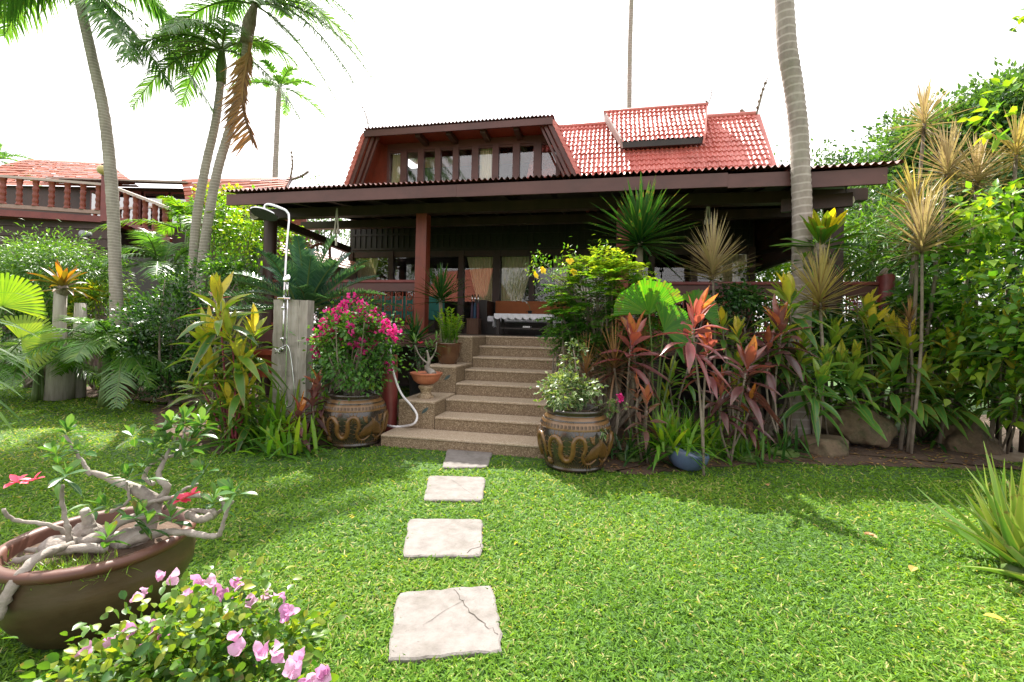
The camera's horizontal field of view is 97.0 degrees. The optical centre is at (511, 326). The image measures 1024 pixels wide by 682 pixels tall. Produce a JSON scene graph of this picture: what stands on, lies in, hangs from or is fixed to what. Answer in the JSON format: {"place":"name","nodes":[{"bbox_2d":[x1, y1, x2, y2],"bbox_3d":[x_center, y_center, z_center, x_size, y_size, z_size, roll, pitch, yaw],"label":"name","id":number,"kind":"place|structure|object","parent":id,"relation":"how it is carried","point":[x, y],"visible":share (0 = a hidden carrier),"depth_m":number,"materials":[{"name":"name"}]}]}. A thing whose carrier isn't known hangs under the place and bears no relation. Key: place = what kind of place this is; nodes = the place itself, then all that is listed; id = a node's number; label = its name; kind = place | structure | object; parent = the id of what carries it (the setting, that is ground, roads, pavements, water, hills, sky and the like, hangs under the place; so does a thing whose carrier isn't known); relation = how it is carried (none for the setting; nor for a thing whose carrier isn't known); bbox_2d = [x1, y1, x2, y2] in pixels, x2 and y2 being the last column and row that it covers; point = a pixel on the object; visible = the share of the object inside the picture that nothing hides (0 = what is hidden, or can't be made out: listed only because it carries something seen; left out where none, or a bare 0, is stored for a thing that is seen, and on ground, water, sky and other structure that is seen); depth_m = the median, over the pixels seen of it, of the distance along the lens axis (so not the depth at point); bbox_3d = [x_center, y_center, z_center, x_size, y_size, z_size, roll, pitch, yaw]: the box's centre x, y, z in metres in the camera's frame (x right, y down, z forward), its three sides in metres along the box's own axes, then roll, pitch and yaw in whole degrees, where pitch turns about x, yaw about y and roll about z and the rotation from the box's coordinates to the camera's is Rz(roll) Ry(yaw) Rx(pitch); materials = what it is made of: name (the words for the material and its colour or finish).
{"place":"outdoors","nodes":[
{"label":"outdoors","id":0,"kind":"place"},
{"bbox_2d":[0,148,309,366],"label":"neighbour house","id":1,"kind":"structure","parent":0,"point":[64,202],"depth_m":13.27,"materials":[{"name":"red paint"}]},
{"bbox_2d":[84,383,398,454],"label":"soil","id":2,"kind":"structure","parent":0,"point":[95,394],"depth_m":6.82,"materials":[{"name":"brown soil"}]},
{"bbox_2d":[0,337,114,401],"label":"date palm","id":3,"kind":"object","parent":2,"relation":"on","point":[37,393],"visible":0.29,"depth_m":7.19,"materials":[{"name":"green plant"}]},
{"bbox_2d":[39,277,144,389],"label":"garden shrub","id":4,"kind":"object","parent":2,"relation":"on","point":[95,293],"visible":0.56,"depth_m":8.57,"materials":[{"name":"green plant"}]},
{"bbox_2d":[0,0,213,392],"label":"palm tree","id":5,"kind":"object","parent":2,"relation":"on","point":[13,12],"visible":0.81,"depth_m":8.28,"materials":[{"name":"green plant"}]},
{"bbox_2d":[87,228,217,382],"bbox_3d":[-7.201,-0.427,9.616,2.260,3.298,2.685,1,-1,25],"label":"areca palm","id":6,"kind":"object","parent":2,"relation":"on","point":[150,239],"visible":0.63,"depth_m":9.35,"materials":[{"name":"green plant"}]},
{"bbox_2d":[82,261,246,405],"bbox_3d":[-5.369,0.093,7.171,2.226,2.339,1.949,1,0,0],"label":"garden shrub","id":7,"kind":"object","parent":2,"relation":"on","point":[149,312],"visible":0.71,"depth_m":6.91,"materials":[{"name":"green plant"}]},
{"bbox_2d":[113,11,301,391],"bbox_3d":[-5.583,-2.321,8.485,3.347,7.131,2.549,1,0,0],"label":"palm tree","id":8,"kind":"object","parent":2,"relation":"on","point":[201,53],"visible":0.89,"depth_m":8.61,"materials":[{"name":"green plant"}]},
{"bbox_2d":[174,189,260,377],"bbox_3d":[-6.156,-0.846,9.620,1.435,4.204,1.655,1,-1,41],"label":"garden shrub","id":9,"kind":"object","parent":2,"relation":"on","point":[222,203],"visible":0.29,"depth_m":9.41,"materials":[{"name":"green plant"}]},
{"bbox_2d":[160,271,288,454],"bbox_3d":[-3.114,0.529,4.820,1.435,2.284,1.005,1,0,12],"label":"cordyline","id":10,"kind":"object","parent":2,"relation":"on","point":[243,365],"visible":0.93,"depth_m":4.78,"materials":[{"name":"green plant"}]},
{"bbox_2d":[174,241,277,389],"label":"garden shrub","id":11,"kind":"object","parent":2,"relation":"on","point":[230,264],"visible":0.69,"depth_m":7.92,"materials":[{"name":"green plant"}]},
{"bbox_2d":[179,377,295,459],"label":"strap plant","id":12,"kind":"object","parent":2,"relation":"on","point":[245,445],"visible":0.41,"depth_m":4.78,"materials":[{"name":"green plant"}]},
{"bbox_2d":[195,184,313,388],"bbox_3d":[-5.192,-0.735,9.206,2.074,4.011,1.776,1,-1,-24],"label":"garden shrub","id":13,"kind":"object","parent":2,"relation":"on","point":[237,233],"visible":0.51,"depth_m":8.97,"materials":[{"name":"green plant"}]},
{"bbox_2d":[184,378,326,459],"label":"strap plant","id":14,"kind":"object","parent":2,"relation":"on","point":[264,422],"visible":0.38,"depth_m":4.81,"materials":[{"name":"green plant"}]},
{"bbox_2d":[145,0,382,392],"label":"palm tree","id":15,"kind":"object","parent":2,"relation":"on","point":[242,68],"visible":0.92,"depth_m":8.42,"materials":[{"name":"green plant"}]},
{"bbox_2d":[250,203,313,436],"bbox_3d":[-2.719,-0.074,5.349,0.700,2.714,0.346,1,0,-23],"label":"garden shower","id":16,"kind":"object","parent":2,"relation":"on","point":[291,358],"visible":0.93,"depth_m":5.32,"materials":[{"name":"grey wood"}]},
{"bbox_2d":[230,404,333,462],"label":"strap plant","id":17,"kind":"object","parent":2,"relation":"on","point":[275,445],"visible":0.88,"depth_m":4.54,"materials":[{"name":"green plant"}]},
{"bbox_2d":[183,234,409,333],"bbox_3d":[-2.808,0.010,5.975,2.371,2.554,2.434,1,-1,35],"label":"cycad","id":18,"kind":"object","parent":2,"relation":"on","point":[308,273],"visible":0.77,"depth_m":5.90,"materials":[{"name":"green plant"}]},
{"bbox_2d":[279,366,329,454],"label":"cordyline","id":19,"kind":"object","parent":2,"relation":"on","point":[302,405],"visible":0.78,"depth_m":4.82,"materials":[{"name":"red plant"}]},
{"bbox_2d":[319,389,388,447],"bbox_3d":[-1.772,1.019,5.111,0.748,0.566,0.749,1,0,-7],"label":"dragon jar","id":20,"kind":"object","parent":2,"relation":"on","point":[355,421],"visible":0.97,"depth_m":4.84,"materials":[{"name":"ceramic"}]},
{"bbox_2d":[290,292,417,404],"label":"bougainvillea","id":21,"kind":"object","parent":20,"relation":"in","point":[364,323],"visible":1,"depth_m":4.99,"materials":[{"name":"pink plant"}]},
{"bbox_2d":[379,350,397,432],"bbox_3d":[-1.507,0.803,5.540,0.220,1.024,0.200,1,0,0],"label":"hose post","id":22,"kind":"object","parent":2,"relation":"on","point":[390,394],"visible":0.44,"depth_m":5.46,"materials":[{"name":"red paint"}]},
{"bbox_2d":[0,354,1023,681],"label":"ground","id":23,"kind":"structure","parent":0,"point":[378,450],"depth_m":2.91,"materials":[{"name":"green plant"}]},
{"bbox_2d":[0,272,62,373],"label":"fan palm","id":24,"kind":"object","parent":23,"relation":"on","point":[24,303],"visible":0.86,"depth_m":6.61,"materials":[{"name":"green plant"}]},
{"bbox_2d":[43,291,86,400],"bbox_3d":[-7.412,0.310,7.534,0.478,1.786,0.460,1,-1,-24],"label":"timber post","id":25,"kind":"object","parent":23,"relation":"on","point":[63,387],"visible":0.69,"depth_m":7.52,"materials":[{"name":"grey wood"}]},
{"bbox_2d":[25,260,103,300],"bbox_3d":[-7.526,-0.783,7.646,1.017,0.698,1.103,1,0,0],"label":"bromeliad","id":26,"kind":"object","parent":25,"relation":"on","point":[63,279],"visible":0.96,"depth_m":7.55,"materials":[{"name":"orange plant"}]},
{"bbox_2d":[0,218,152,382],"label":"shrub","id":27,"kind":"object","parent":23,"relation":"on","point":[64,259],"visible":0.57,"depth_m":8.69,"materials":[{"name":"green plant"}]},
{"bbox_2d":[6,315,188,409],"bbox_3d":[-6.054,0.534,6.789,2.210,1.381,2.062,1,-1,44],"label":"date palm","id":28,"kind":"object","parent":23,"relation":"on","point":[84,348],"visible":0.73,"depth_m":6.47,"materials":[{"name":"green plant"}]},
{"bbox_2d":[0,505,196,649],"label":"clay pot","id":29,"kind":"object","parent":23,"relation":"on","point":[40,615],"visible":0.75,"depth_m":1.78,"materials":[{"name":"ceramic"}]},
{"bbox_2d":[0,405,257,619],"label":"adenium","id":30,"kind":"object","parent":29,"relation":"in","point":[88,534],"visible":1,"depth_m":1.99,"materials":[{"name":"grey plant"}]},
{"bbox_2d":[80,195,257,349],"bbox_3d":[-7.412,-0.913,10.574,2.912,4.273,3.019,1,0,14],"label":"areca palm","id":31,"kind":"object","parent":23,"relation":"on","point":[174,206],"visible":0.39,"depth_m":10.51,"materials":[{"name":"green plant"}]},
{"bbox_2d":[2,545,346,681],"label":"bougainvillea","id":32,"kind":"object","parent":23,"relation":"on","point":[142,653],"visible":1,"depth_m":1.33,"materials":[{"name":"green plant"}]},
{"bbox_2d":[225,59,326,177],"bbox_3d":[-10.421,-5.061,20.043,3.342,12.582,3.338,1,0,16],"label":"coconut palm","id":33,"kind":"object","parent":23,"relation":"on","point":[279,78],"visible":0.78,"depth_m":19.98,"materials":[{"name":"green plant"}]},
{"bbox_2d":[399,264,472,341],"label":"yucca","id":34,"kind":"object","parent":23,"relation":"on","point":[441,289],"visible":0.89,"depth_m":7.11,"materials":[{"name":"green plant"}]},
{"bbox_2d":[403,518,482,559],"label":"paving slab","id":35,"kind":"structure","parent":23,"relation":"on","point":[442,538],"depth_m":2.78,"materials":[{"name":"stone"}]},
{"bbox_2d":[388,586,502,663],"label":"paving slab","id":36,"kind":"structure","parent":23,"relation":"on","point":[431,624],"depth_m":1.97,"materials":[{"name":"stone"}]},
{"bbox_2d":[424,476,484,502],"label":"paving slab","id":37,"kind":"structure","parent":23,"relation":"on","point":[464,489],"depth_m":3.65,"materials":[{"name":"stone"}]},
{"bbox_2d":[442,449,491,468],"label":"paving slab","id":38,"kind":"structure","parent":23,"relation":"on","point":[459,459],"depth_m":4.49,"materials":[{"name":"stone"}]},
{"bbox_2d":[381,335,597,458],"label":"stone staircase","id":39,"kind":"structure","parent":23,"relation":"on","point":[482,392],"depth_m":5.61,"materials":[{"name":"stone"}]},
{"bbox_2d":[222,75,903,415],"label":"wooden house","id":40,"kind":"structure","parent":23,"relation":"on","point":[541,190],"depth_m":9.70,"materials":[{"name":"red paint"}]},
{"bbox_2d":[318,296,444,333],"bbox_3d":[-2.531,-0.246,8.732,2.400,0.720,0.570,1,0,11],"label":"railing","id":41,"kind":"object","parent":40,"relation":"on","point":[434,309],"visible":0.22,"depth_m":8.59,"materials":[{"name":"wood"}]},
{"bbox_2d":[467,257,492,300],"bbox_3d":[-0.758,-1.000,10.861,0.730,1.540,0.056,1,0,11],"label":"curtain","id":42,"kind":"object","parent":40,"relation":"hanging from","point":[481,270],"visible":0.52,"depth_m":10.85,"materials":[{"name":"fabric"}]},
{"bbox_2d":[501,257,528,300],"bbox_3d":[0.139,-0.982,10.681,0.800,1.540,0.056,1,0,11],"label":"curtain","id":43,"kind":"object","parent":40,"relation":"hanging from","point":[515,277],"visible":0.63,"depth_m":10.70,"materials":[{"name":"fabric"}]},
{"bbox_2d":[476,300,579,335],"bbox_3d":[0.343,-0.185,9.642,2.160,0.740,0.740,1,0,11],"label":"garden sofa","id":44,"kind":"object","parent":40,"relation":"on","point":[488,310],"visible":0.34,"depth_m":9.49,"materials":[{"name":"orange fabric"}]},
{"bbox_2d":[537,403,613,472],"bbox_3d":[0.611,1.066,4.431,0.748,0.566,0.749,1,0,10],"label":"dragon jar","id":45,"kind":"object","parent":23,"relation":"on","point":[571,441],"visible":0.98,"depth_m":4.16,"materials":[{"name":"ceramic"}]},
{"bbox_2d":[529,338,630,440],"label":"variegated shrub","id":46,"kind":"object","parent":45,"relation":"in","point":[566,379],"visible":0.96,"depth_m":4.32,"materials":[{"name":"green plant"}]},
{"bbox_2d":[650,287,731,475],"bbox_3d":[1.710,0.492,4.270,0.744,1.765,0.712,1,0,0],"label":"cordyline","id":47,"kind":"object","parent":23,"relation":"on","point":[701,308],"visible":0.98,"depth_m":4.25,"materials":[{"name":"red plant"}]},
{"bbox_2d":[812,154,937,280],"bbox_3d":[8.390,-1.146,10.730,3.911,5.440,3.477,1,0,0],"label":"leafy tree","id":48,"kind":"object","parent":23,"relation":"on","point":[871,195],"visible":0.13,"depth_m":10.16,"materials":[{"name":"green plant"}]},
{"bbox_2d":[838,90,1023,372],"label":"leafy tree","id":49,"kind":"object","parent":23,"relation":"on","point":[880,138],"visible":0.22,"depth_m":13.46,"materials":[{"name":"green plant"}]},
{"bbox_2d":[895,345,974,437],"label":"cordyline","id":50,"kind":"object","parent":23,"relation":"on","point":[940,410],"visible":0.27,"depth_m":5.28,"materials":[{"name":"green plant"}]},
{"bbox_2d":[867,8,1023,436],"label":"vine hedge","id":51,"kind":"object","parent":23,"relation":"on","point":[998,228],"visible":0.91,"depth_m":4.84,"materials":[{"name":"green plant"}]},
{"bbox_2d":[885,57,1023,240],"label":"leafy tree","id":52,"kind":"object","parent":23,"relation":"on","point":[1015,97],"visible":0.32,"depth_m":12.47,"materials":[{"name":"green plant"}]},
{"bbox_2d":[909,441,1023,580],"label":"aloe","id":53,"kind":"object","parent":23,"relation":"on","point":[1001,522],"visible":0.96,"depth_m":2.52,"materials":[{"name":"green plant"}]},
{"bbox_2d":[0,0,1023,336],"label":"sky","id":54,"kind":"structure","parent":0,"point":[436,61],"materials":[{"name":"white"}]},
{"bbox_2d":[603,404,1021,474],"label":"soil","id":55,"kind":"structure","parent":0,"point":[956,460],"depth_m":4.93,"materials":[{"name":"brown soil"}]},
{"bbox_2d":[525,234,685,432],"bbox_3d":[1.071,0.153,5.354,1.891,2.470,1.215,1,0,0],"label":"flowering bush","id":56,"kind":"object","parent":55,"relation":"on","point":[586,301],"visible":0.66,"depth_m":5.22,"materials":[{"name":"green plant"}]},
{"bbox_2d":[572,317,659,454],"bbox_3d":[1.086,0.600,4.844,1.104,1.530,0.957,1,0,0],"label":"dracaena","id":57,"kind":"object","parent":55,"relation":"on","point":[613,345],"visible":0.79,"depth_m":4.82,"materials":[{"name":"red plant"}]},
{"bbox_2d":[592,309,670,449],"bbox_3d":[1.216,0.596,4.786,0.704,1.545,0.782,2,-1,-44],"label":"cordyline","id":58,"kind":"object","parent":55,"relation":"on","point":[633,327],"visible":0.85,"depth_m":4.73,"materials":[{"name":"red plant"}]},
{"bbox_2d":[577,174,708,428],"bbox_3d":[1.673,-0.333,6.128,1.733,3.449,1.731,1,0,0],"label":"yucca","id":59,"kind":"object","parent":55,"relation":"on","point":[640,221],"visible":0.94,"depth_m":6.01,"materials":[{"name":"green plant"}]},
{"bbox_2d":[608,419,680,470],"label":"strap plant","id":60,"kind":"object","parent":55,"relation":"on","point":[621,454],"visible":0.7,"depth_m":4.60,"materials":[{"name":"green plant"}]},
{"bbox_2d":[622,371,667,462],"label":"cordyline","id":61,"kind":"object","parent":55,"relation":"on","point":[646,396],"visible":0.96,"depth_m":4.38,"materials":[{"name":"brown plant"}]},
{"bbox_2d":[611,278,719,435],"bbox_3d":[1.773,0.393,4.930,1.562,1.780,0.337,2,-1,-29],"label":"fan palm","id":62,"kind":"object","parent":55,"relation":"on","point":[660,299],"visible":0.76,"depth_m":4.79,"materials":[{"name":"green plant"}]},
{"bbox_2d":[643,356,703,433],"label":"cordyline","id":63,"kind":"object","parent":55,"relation":"on","point":[671,406],"visible":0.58,"depth_m":5.45,"materials":[{"name":"green plant"}]},
{"bbox_2d":[668,443,708,471],"bbox_3d":[1.708,1.270,4.410,0.390,0.256,0.400,1,0,0],"label":"blue pot","id":64,"kind":"object","parent":55,"relation":"on","point":[682,460],"visible":0.63,"depth_m":4.26,"materials":[{"name":"ceramic"}]},
{"bbox_2d":[620,401,742,477],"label":"strap plant","id":65,"kind":"object","parent":64,"relation":"in","point":[670,439],"visible":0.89,"depth_m":4.33,"materials":[{"name":"green plant"}]},
{"bbox_2d":[657,410,765,467],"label":"strap plant","id":66,"kind":"object","parent":55,"relation":"on","point":[712,444],"visible":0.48,"depth_m":4.83,"materials":[{"name":"green plant"}]},
{"bbox_2d":[669,209,758,415],"bbox_3d":[2.589,-0.071,5.887,1.223,2.952,1.155,1,-1,24],"label":"dracaena","id":67,"kind":"object","parent":55,"relation":"on","point":[713,259],"visible":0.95,"depth_m":5.86,"materials":[{"name":"beige plant"}]},
{"bbox_2d":[699,306,765,431],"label":"cordyline","id":68,"kind":"object","parent":55,"relation":"on","point":[738,325],"visible":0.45,"depth_m":5.57,"materials":[{"name":"red plant"}]},
{"bbox_2d":[692,277,780,430],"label":"garden shrub","id":69,"kind":"object","parent":55,"relation":"on","point":[739,303],"visible":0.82,"depth_m":6.07,"materials":[{"name":"green plant"}]},
{"bbox_2d":[696,335,782,461],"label":"cordyline","id":70,"kind":"object","parent":55,"relation":"on","point":[750,355],"visible":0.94,"depth_m":4.55,"materials":[{"name":"red plant"}]},
{"bbox_2d":[706,431,809,469],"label":"strap plant","id":71,"kind":"object","parent":55,"relation":"on","point":[742,447],"visible":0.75,"depth_m":4.68,"materials":[{"name":"green plant"}]},
{"bbox_2d":[715,328,814,435],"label":"garden shrub","id":72,"kind":"object","parent":55,"relation":"on","point":[767,419],"visible":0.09,"depth_m":5.91,"materials":[{"name":"green plant"}]},
{"bbox_2d":[742,293,820,442],"bbox_3d":[3.002,0.515,5.123,0.786,1.791,0.672,1,0,0],"label":"cordyline","id":73,"kind":"object","parent":55,"relation":"on","point":[778,316],"visible":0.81,"depth_m":5.06,"materials":[{"name":"red plant"}]},
{"bbox_2d":[747,414,822,465],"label":"strap plant","id":74,"kind":"object","parent":55,"relation":"on","point":[783,451],"visible":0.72,"depth_m":4.92,"materials":[{"name":"green plant"}]},
{"bbox_2d":[743,270,835,446],"bbox_3d":[3.168,0.371,5.297,1.046,2.084,0.809,1,0,0],"label":"cordyline","id":75,"kind":"object","parent":55,"relation":"on","point":[785,291],"visible":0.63,"depth_m":5.26,"materials":[{"name":"green plant"}]},
{"bbox_2d":[774,0,812,439],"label":"coconut palm","id":76,"kind":"object","parent":55,"relation":"on","point":[788,57],"visible":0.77,"depth_m":5.71,"materials":[{"name":"grey plant"}]},
{"bbox_2d":[771,208,867,263],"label":"birdnest fern","id":77,"kind":"object","parent":76,"relation":"attached to","point":[826,227],"visible":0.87,"depth_m":5.43,"materials":[{"name":"green plant"}]},
{"bbox_2d":[764,326,848,448],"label":"cordyline","id":78,"kind":"object","parent":55,"relation":"on","point":[821,374],"visible":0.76,"depth_m":5.09,"materials":[{"name":"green plant"}]},
{"bbox_2d":[758,305,884,406],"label":"garden shrub","id":79,"kind":"object","parent":55,"relation":"on","point":[815,315],"visible":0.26,"depth_m":6.09,"materials":[{"name":"green plant"}]},
{"bbox_2d":[800,434,848,457],"bbox_3d":[3.569,1.405,5.141,0.535,0.303,0.469,1,0,0],"label":"rock","id":80,"kind":"object","parent":55,"relation":"on","point":[832,446],"visible":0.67,"depth_m":5.00,"materials":[{"name":"brown stone"}]},
{"bbox_2d":[775,237,885,433],"bbox_3d":[3.616,0.183,5.351,1.296,2.481,1.213,1,0,0],"label":"dracaena","id":81,"kind":"object","parent":55,"relation":"on","point":[818,287],"visible":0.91,"depth_m":5.31,"materials":[{"name":"green plant"}]},
{"bbox_2d":[793,316,870,434],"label":"cordyline","id":82,"kind":"object","parent":55,"relation":"on","point":[829,349],"visible":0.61,"depth_m":5.34,"materials":[{"name":"green plant"}]},
{"bbox_2d":[804,339,888,448],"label":"cordyline","id":83,"kind":"object","parent":55,"relation":"on","point":[864,412],"visible":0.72,"depth_m":5.27,"materials":[{"name":"green plant"}]},
{"bbox_2d":[811,399,897,447],"bbox_3d":[4.145,1.155,5.498,0.808,0.559,0.565,1,0,0],"label":"rock","id":84,"kind":"object","parent":55,"relation":"on","point":[855,430],"visible":0.66,"depth_m":5.30,"materials":[{"name":"stone"}]},
{"bbox_2d":[824,287,908,424],"bbox_3d":[4.170,0.482,5.385,0.948,1.921,0.762,1,0,0],"label":"cordyline","id":85,"kind":"object","parent":55,"relation":"on","point":[868,300],"visible":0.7,"depth_m":5.35,"materials":[{"name":"green plant"}]},
{"bbox_2d":[825,298,936,415],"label":"garden shrub","id":86,"kind":"object","parent":55,"relation":"on","point":[868,340],"visible":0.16,"depth_m":5.98,"materials":[{"name":"green plant"}]},
{"bbox_2d":[854,347,933,442],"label":"cordyline","id":87,"kind":"object","parent":55,"relation":"on","point":[894,399],"visible":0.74,"depth_m":5.25,"materials":[{"name":"green plant"}]},
{"bbox_2d":[863,310,953,444],"bbox_3d":[4.623,0.620,5.397,0.948,1.663,0.912,2,-1,-34],"label":"cordyline","id":88,"kind":"object","parent":55,"relation":"on","point":[925,369],"visible":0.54,"depth_m":5.23,"materials":[{"name":"green plant"}]},
{"bbox_2d":[864,159,970,449],"bbox_3d":[4.765,-0.275,5.314,1.126,3.448,1.116,1,0,0],"label":"dracaena","id":89,"kind":"object","parent":55,"relation":"on","point":[909,181],"visible":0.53,"depth_m":5.31,"materials":[{"name":"beige plant"}]},
{"bbox_2d":[854,279,980,440],"bbox_3d":[5.391,0.419,5.924,1.517,2.124,1.149,1,-1,31],"label":"garden shrub","id":90,"kind":"object","parent":55,"relation":"on","point":[920,431],"visible":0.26,"depth_m":5.83,"materials":[{"name":"green plant"}]},
{"bbox_2d":[882,74,978,422],"bbox_3d":[5.346,-0.905,5.933,0.950,4.746,1.036,1,0,20],"label":"dracaena","id":91,"kind":"object","parent":55,"relation":"on","point":[922,114],"visible":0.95,"depth_m":5.90,"materials":[{"name":"beige plant"}]},
{"bbox_2d":[864,179,1000,453],"bbox_3d":[4.511,-0.090,5.019,1.224,3.062,1.230,1,0,0],"label":"dracaena","id":92,"kind":"object","parent":55,"relation":"on","point":[921,219],"visible":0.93,"depth_m":4.99,"materials":[{"name":"beige plant"}]},
{"bbox_2d":[894,118,1005,443],"bbox_3d":[5.360,-0.557,5.594,1.152,4.046,1.138,1,-1,43],"label":"dracaena","id":93,"kind":"object","parent":55,"relation":"on","point":[946,162],"visible":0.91,"depth_m":5.58,"materials":[{"name":"beige plant"}]},
{"bbox_2d":[934,420,1004,454],"bbox_3d":[5.455,1.398,5.441,0.626,0.564,0.554,1,0,0],"label":"rock","id":94,"kind":"object","parent":55,"relation":"on","point":[958,440],"visible":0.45,"depth_m":5.27,"materials":[{"name":"stone"}]},
{"bbox_2d":[925,129,1021,446],"bbox_3d":[5.793,-0.507,5.743,1.206,3.970,1.143,1,0,0],"label":"dracaena","id":95,"kind":"object","parent":55,"relation":"on","point":[977,171],"visible":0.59,"depth_m":5.65,"materials":[{"name":"beige plant"}]},
{"bbox_2d":[812,183,961,416],"bbox_3d":[6.246,-0.471,7.594,2.403,3.966,2.538,1,-1,32],"label":"bamboo","id":96,"kind":"object","parent":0,"point":[859,266],"visible":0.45,"depth_m":7.50,"materials":[{"name":"green plant"}]},
{"bbox_2d":[980,415,1023,461],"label":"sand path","id":97,"kind":"structure","parent":0,"point":[1015,455],"depth_m":5.40,"materials":[{"name":"beige sand"}]},
{"bbox_2d":[843,197,1020,428],"bbox_3d":[6.052,-0.198,6.563,2.048,3.396,1.815,1,0,0],"label":"bamboo","id":98,"kind":"object","parent":97,"relation":"on","point":[901,273],"visible":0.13,"depth_m":6.60,"materials":[{"name":"green plant"}]},
{"bbox_2d":[888,169,1022,420],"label":"garden shrub","id":99,"kind":"object","parent":97,"relation":"on","point":[965,198],"visible":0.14,"depth_m":6.08,"materials":[{"name":"green plant"}]},
{"bbox_2d":[916,299,1008,439],"bbox_3d":[5.339,0.559,5.358,1.251,1.823,0.813,1,-1,-25],"label":"cordyline","id":100,"kind":"object","parent":97,"relation":"on","point":[965,414],"visible":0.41,"depth_m":5.23,"materials":[{"name":"green plant"}]},
{"bbox_2d":[951,292,1023,453],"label":"cordyline","id":101,"kind":"object","parent":97,"relation":"on","point":[991,374],"visible":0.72,"depth_m":4.84,"materials":[{"name":"green plant"}]},
{"bbox_2d":[956,103,1023,441],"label":"dracaena","id":102,"kind":"object","parent":97,"relation":"on","point":[1017,134],"visible":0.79,"depth_m":5.22,"materials":[{"name":"beige plant"}]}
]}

